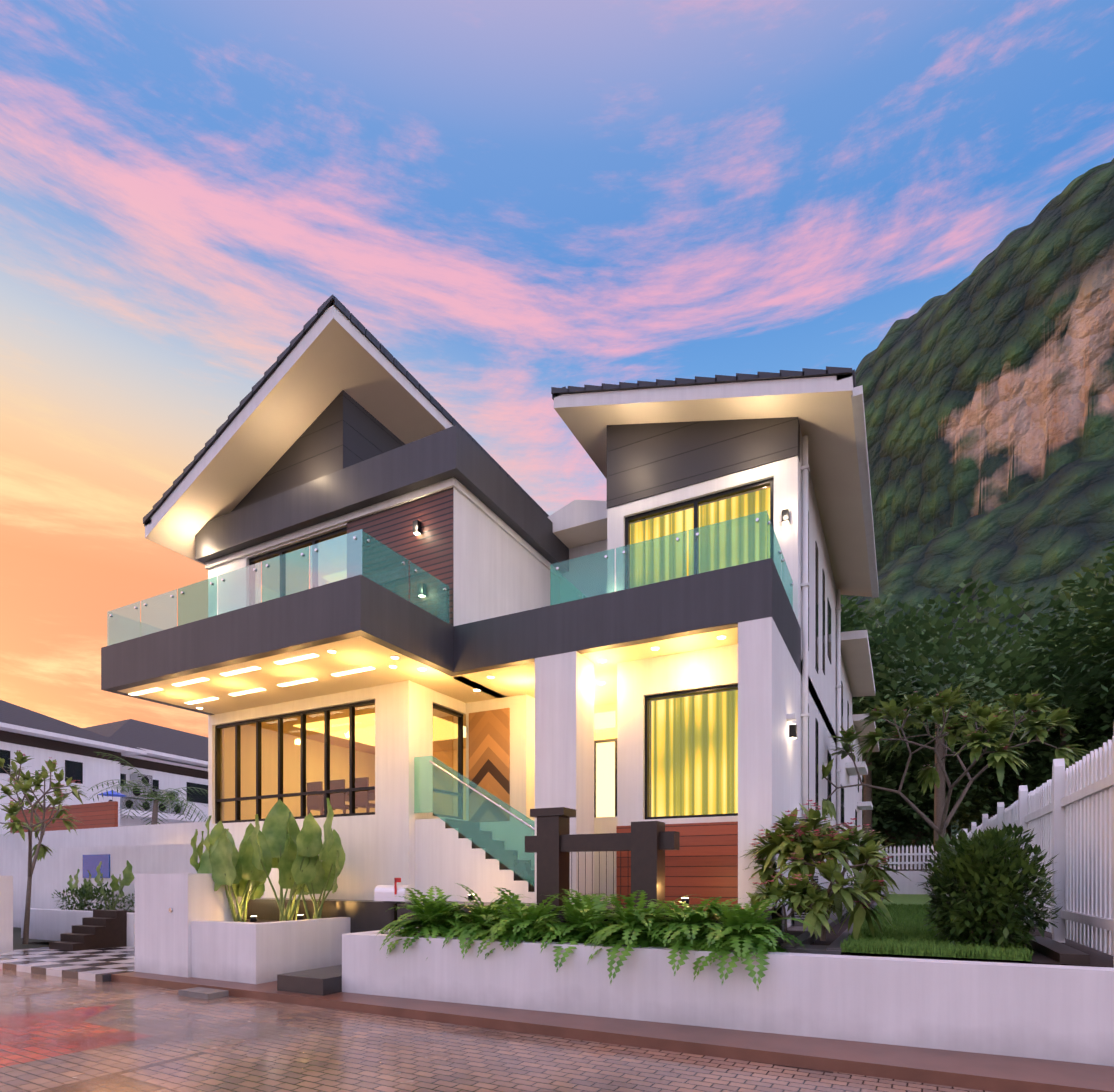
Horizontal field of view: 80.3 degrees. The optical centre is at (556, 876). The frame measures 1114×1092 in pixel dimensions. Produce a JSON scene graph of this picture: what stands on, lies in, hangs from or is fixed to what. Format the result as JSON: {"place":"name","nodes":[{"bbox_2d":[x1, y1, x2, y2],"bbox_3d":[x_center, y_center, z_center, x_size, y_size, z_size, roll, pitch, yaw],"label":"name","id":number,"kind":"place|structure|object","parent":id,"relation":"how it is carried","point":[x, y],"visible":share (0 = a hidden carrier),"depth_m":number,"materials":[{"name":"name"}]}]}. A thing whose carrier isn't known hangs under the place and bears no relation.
{"place":"outdoors","nodes":[
{"label":"outdoors","id":0,"kind":"place"},
{"bbox_2d":[0,801,610,952],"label":"boundary wall","id":1,"kind":"structure","parent":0,"point":[97,838],"depth_m":17.18,"materials":[{"name":"concrete"}]},
{"bbox_2d":[0,750,87,943],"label":"frangipani","id":2,"kind":"object","parent":1,"relation":"on","point":[23,783],"visible":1,"depth_m":13.95,"materials":[{"name":"green plant"}]},
{"bbox_2d":[67,869,91,910],"bbox_3d":[-11.478,0.327,15.932,0.345,1.030,0.561,0,0,36],"label":"plant","id":3,"kind":"object","parent":1,"relation":"on","point":[74,885],"visible":0.58,"depth_m":15.91,"materials":[{"name":"green plant"}]},
{"bbox_2d":[52,882,127,910],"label":"planter shrubs","id":4,"kind":"object","parent":1,"relation":"on","point":[92,897],"visible":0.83,"depth_m":15.47,"materials":[{"name":"green plant"}]},
{"bbox_2d":[0,700,207,833],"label":"neighbour house","id":5,"kind":"structure","parent":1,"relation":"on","point":[161,758],"depth_m":32.94,"materials":[{"name":"tile"}]},
{"bbox_2d":[95,860,133,909],"bbox_3d":[-10.078,0.232,15.077,0.703,1.220,0.500,0,0,-23],"label":"plant","id":6,"kind":"object","parent":1,"relation":"on","point":[128,878],"visible":0.96,"depth_m":15.08,"materials":[{"name":"green plant"}]},
{"bbox_2d":[112,893,134,912],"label":"planter shrubs","id":7,"kind":"object","parent":1,"relation":"on","point":[129,901],"visible":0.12,"depth_m":14.69,"materials":[{"name":"green plant"}]},
{"bbox_2d":[87,752,207,824],"bbox_3d":[-14.455,-2.838,23.675,4.516,2.962,4.437,0,0,28],"label":"tree","id":8,"kind":"object","parent":1,"relation":"on","point":[155,811],"visible":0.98,"depth_m":23.65,"materials":[{"name":"green plant"}]},
{"bbox_2d":[0,969,991,1091],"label":"road","id":9,"kind":"structure","parent":0,"point":[60,1034],"depth_m":5.66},
{"bbox_2d":[0,0,1113,736],"label":"sky","id":10,"kind":"structure","parent":0,"point":[518,200],"materials":[{"name":"blue"}]},
{"bbox_2d":[13,927,1108,954],"bbox_3d":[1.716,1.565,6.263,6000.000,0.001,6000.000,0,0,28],"label":"ground","id":11,"kind":"structure","parent":0,"point":[18,941],"depth_m":15.68,"materials":[{"name":"grey concrete"}]},
{"bbox_2d":[0,946,134,981],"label":"checkered pavement","id":12,"kind":"structure","parent":11,"relation":"on","point":[100,965],"depth_m":11.00,"materials":[{"name":"white tile"}]},
{"bbox_2d":[111,971,1113,1091],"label":"kerb apron","id":13,"kind":"object","parent":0,"point":[985,1072],"visible":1,"depth_m":5.77,"materials":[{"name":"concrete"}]},
{"bbox_2d":[135,873,349,983],"bbox_3d":[-4.809,0.700,10.133,2.650,1.490,1.770,0,0,28],"label":"planter","id":14,"kind":"object","parent":13,"relation":"on","point":[186,925],"visible":0.9,"depth_m":9.49,"materials":[{"name":"painted concrete"},{"name":"soil"}]},
{"bbox_2d":[190,829,259,906],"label":"elephant ears","id":15,"kind":"object","parent":14,"relation":"on","point":[202,867],"visible":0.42,"depth_m":9.97,"materials":[{"name":"green plant"}]},
{"bbox_2d":[204,815,271,921],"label":"elephant ears","id":16,"kind":"object","parent":14,"relation":"on","point":[229,864],"visible":0.75,"depth_m":9.72,"materials":[{"name":"green plant"}]},
{"bbox_2d":[227,829,266,921],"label":"elephant ears","id":17,"kind":"object","parent":14,"relation":"on","point":[259,892],"visible":0.1,"depth_m":10.68,"materials":[{"name":"green plant"}]},
{"bbox_2d":[250,798,333,920],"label":"elephant ears","id":18,"kind":"object","parent":14,"relation":"on","point":[295,862],"visible":0.92,"depth_m":9.84,"materials":[{"name":"green plant"}]},
{"bbox_2d":[287,889,307,920],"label":"elephant ears","id":19,"kind":"object","parent":14,"relation":"on","point":[296,891],"visible":0.1,"depth_m":10.45,"materials":[{"name":"green plant"}]},
{"bbox_2d":[286,812,344,918],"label":"elephant ears","id":20,"kind":"object","parent":14,"relation":"on","point":[329,870],"visible":0.62,"depth_m":10.44,"materials":[{"name":"green plant"}]},
{"bbox_2d":[342,927,1113,1066],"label":"retaining wall","id":21,"kind":"structure","parent":13,"relation":"on","point":[1065,1013],"depth_m":5.98,"materials":[{"name":"white paint"}]},
{"bbox_2d":[247,893,1113,995],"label":"garden terrace","id":22,"kind":"structure","parent":0,"point":[367,915],"depth_m":8.26,"materials":[{"name":"soil"}]},
{"bbox_2d":[374,878,413,929],"bbox_3d":[-2.176,0.395,8.791,0.520,0.760,0.195,0,0,28],"label":"mailbox","id":23,"kind":"object","parent":22,"relation":"on","point":[393,894],"visible":0.85,"depth_m":8.72,"materials":[{"name":"white metal"}]},
{"bbox_2d":[250,894,688,921],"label":"garden lights","id":24,"kind":"object","parent":22,"relation":"on","point":[301,917],"visible":0.92,"depth_m":9.81,"materials":[{"name":"black metal"}]},
{"bbox_2d":[101,294,878,930],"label":"house","id":25,"kind":"structure","parent":22,"relation":"on","point":[339,416],"depth_m":10.43,"materials":[{"name":"beige"}]},
{"bbox_2d":[129,521,795,816],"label":"ceiling lights","id":26,"kind":"object","parent":25,"relation":"attached to","point":[605,779],"visible":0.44,"depth_m":11.88},
{"bbox_2d":[107,488,858,886],"bbox_3d":[3.859,-2.940,14.132,8.953,6.350,22.525,0,0,58],"label":"glass railing","id":27,"kind":"object","parent":25,"relation":"attached to","point":[493,830],"visible":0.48,"depth_m":9.38,"materials":[{"name":"glass"}]},
{"bbox_2d":[109,478,858,825],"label":"window frames","id":28,"kind":"structure","parent":25,"relation":"attached to","point":[303,792],"depth_m":11.58,"materials":[{"name":"black metal"}]},
{"bbox_2d":[469,708,509,805],"bbox_3d":[-1.197,-1.940,11.599,0.840,1.950,0.030,0,0,28],"label":"door","id":29,"kind":"structure","parent":25,"relation":"attached to","point":[489,751],"depth_m":11.56,"materials":[{"name":"brown wood"}]},
{"bbox_2d":[800,385,878,863],"bbox_3d":[5.525,-3.033,12.594,0.900,7.496,7.450,0,0,28],"label":"drainpipe","id":30,"kind":"object","parent":25,"relation":"attached to","point":[859,423],"visible":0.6,"depth_m":10.18,"materials":[{"name":"white"}]},
{"bbox_2d":[376,884,815,990],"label":"ferns","id":31,"kind":"object","parent":22,"relation":"on","point":[738,931],"visible":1,"depth_m":6.96,"materials":[{"name":"green plant"}]},
{"bbox_2d":[525,807,678,908],"bbox_3d":[0.514,-0.240,8.175,2.000,1.250,0.380,0,0,28],"label":"gate","id":32,"kind":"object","parent":22,"relation":"on","point":[553,843],"visible":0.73,"depth_m":8.15,"materials":[{"name":"wood"}]},
{"bbox_2d":[739,870,841,943],"bbox_3d":[2.391,0.364,6.884,1.104,0.955,0.966,0,0,28],"label":"frangipani shrub","id":33,"kind":"object","parent":22,"relation":"on","point":[793,890],"visible":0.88,"depth_m":6.66,"materials":[{"name":"green plant"}]},
{"bbox_2d":[794,817,824,926],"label":"air con condensers","id":34,"kind":"object","parent":22,"relation":"on","point":[819,879],"visible":0.1,"depth_m":9.24,"materials":[{"name":"white"}]},
{"bbox_2d":[741,800,910,940],"bbox_3d":[3.029,-0.069,7.288,1.768,1.591,1.840,0,0,1],"label":"frangipani shrub","id":35,"kind":"object","parent":22,"relation":"on","point":[820,844],"visible":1,"depth_m":7.06,"materials":[{"name":"green plant"}]},
{"bbox_2d":[873,871,946,894],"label":"garden wall","id":36,"kind":"structure","parent":22,"relation":"on","point":[904,884],"depth_m":26.79,"materials":[{"name":"white paint"}]},
{"bbox_2d":[862,844,937,869],"bbox_3d":[13.324,-0.820,27.391,5.050,1.170,0.122,0,0,28],"label":"fence","id":37,"kind":"object","parent":36,"relation":"on","point":[915,854],"visible":0.38,"depth_m":26.88,"materials":[{"name":"paint"}]},
{"bbox_2d":[822,681,1086,876],"bbox_3d":[7.463,-1.533,12.655,4.229,4.496,4.053,0,0,-31],"label":"frangipani tree","id":38,"kind":"object","parent":22,"relation":"on","point":[995,718],"visible":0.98,"depth_m":12.02,"materials":[{"name":"green plant"}]},
{"bbox_2d":[918,821,1066,959],"bbox_3d":[4.325,0.142,6.684,1.270,1.375,2.210,0,0,28],"label":"hedge shrub","id":39,"kind":"object","parent":22,"relation":"on","point":[981,870],"visible":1,"depth_m":6.16,"materials":[{"name":"green plant"}]},
{"bbox_2d":[947,736,1113,955],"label":"side fence","id":40,"kind":"object","parent":22,"relation":"on","point":[1068,814],"visible":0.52,"depth_m":6.77,"materials":[{"name":"paint"}]},
{"bbox_2d":[842,900,858,917],"bbox_3d":[5.134,0.543,11.468,0.537,0.437,0.680,0,0,28],"label":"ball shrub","id":41,"kind":"object","parent":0,"point":[846,909],"visible":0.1,"depth_m":11.50,"materials":[{"name":"green plant"}]},
{"bbox_2d":[845,871,863,899],"bbox_3d":[6.146,0.199,13.554,0.670,1.168,0.918,0,0,57],"label":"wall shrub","id":42,"kind":"object","parent":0,"point":[851,881],"visible":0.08,"depth_m":13.48,"materials":[{"name":"green plant"}]},
{"bbox_2d":[840,903,1033,960],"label":"lawn","id":43,"kind":"structure","parent":0,"point":[907,934],"depth_m":6.42,"materials":[{"name":"green plant"}]},
{"bbox_2d":[841,158,1113,870],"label":"limestone hill","id":44,"kind":"structure","parent":0,"point":[987,384],"depth_m":175.98,"materials":[{"name":"green plant"}]},
{"bbox_2d":[841,541,1113,870],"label":"forest belt","id":45,"kind":"object","parent":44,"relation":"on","point":[1080,682],"visible":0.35,"depth_m":31.16,"materials":[{"name":"green plant"}]}
]}

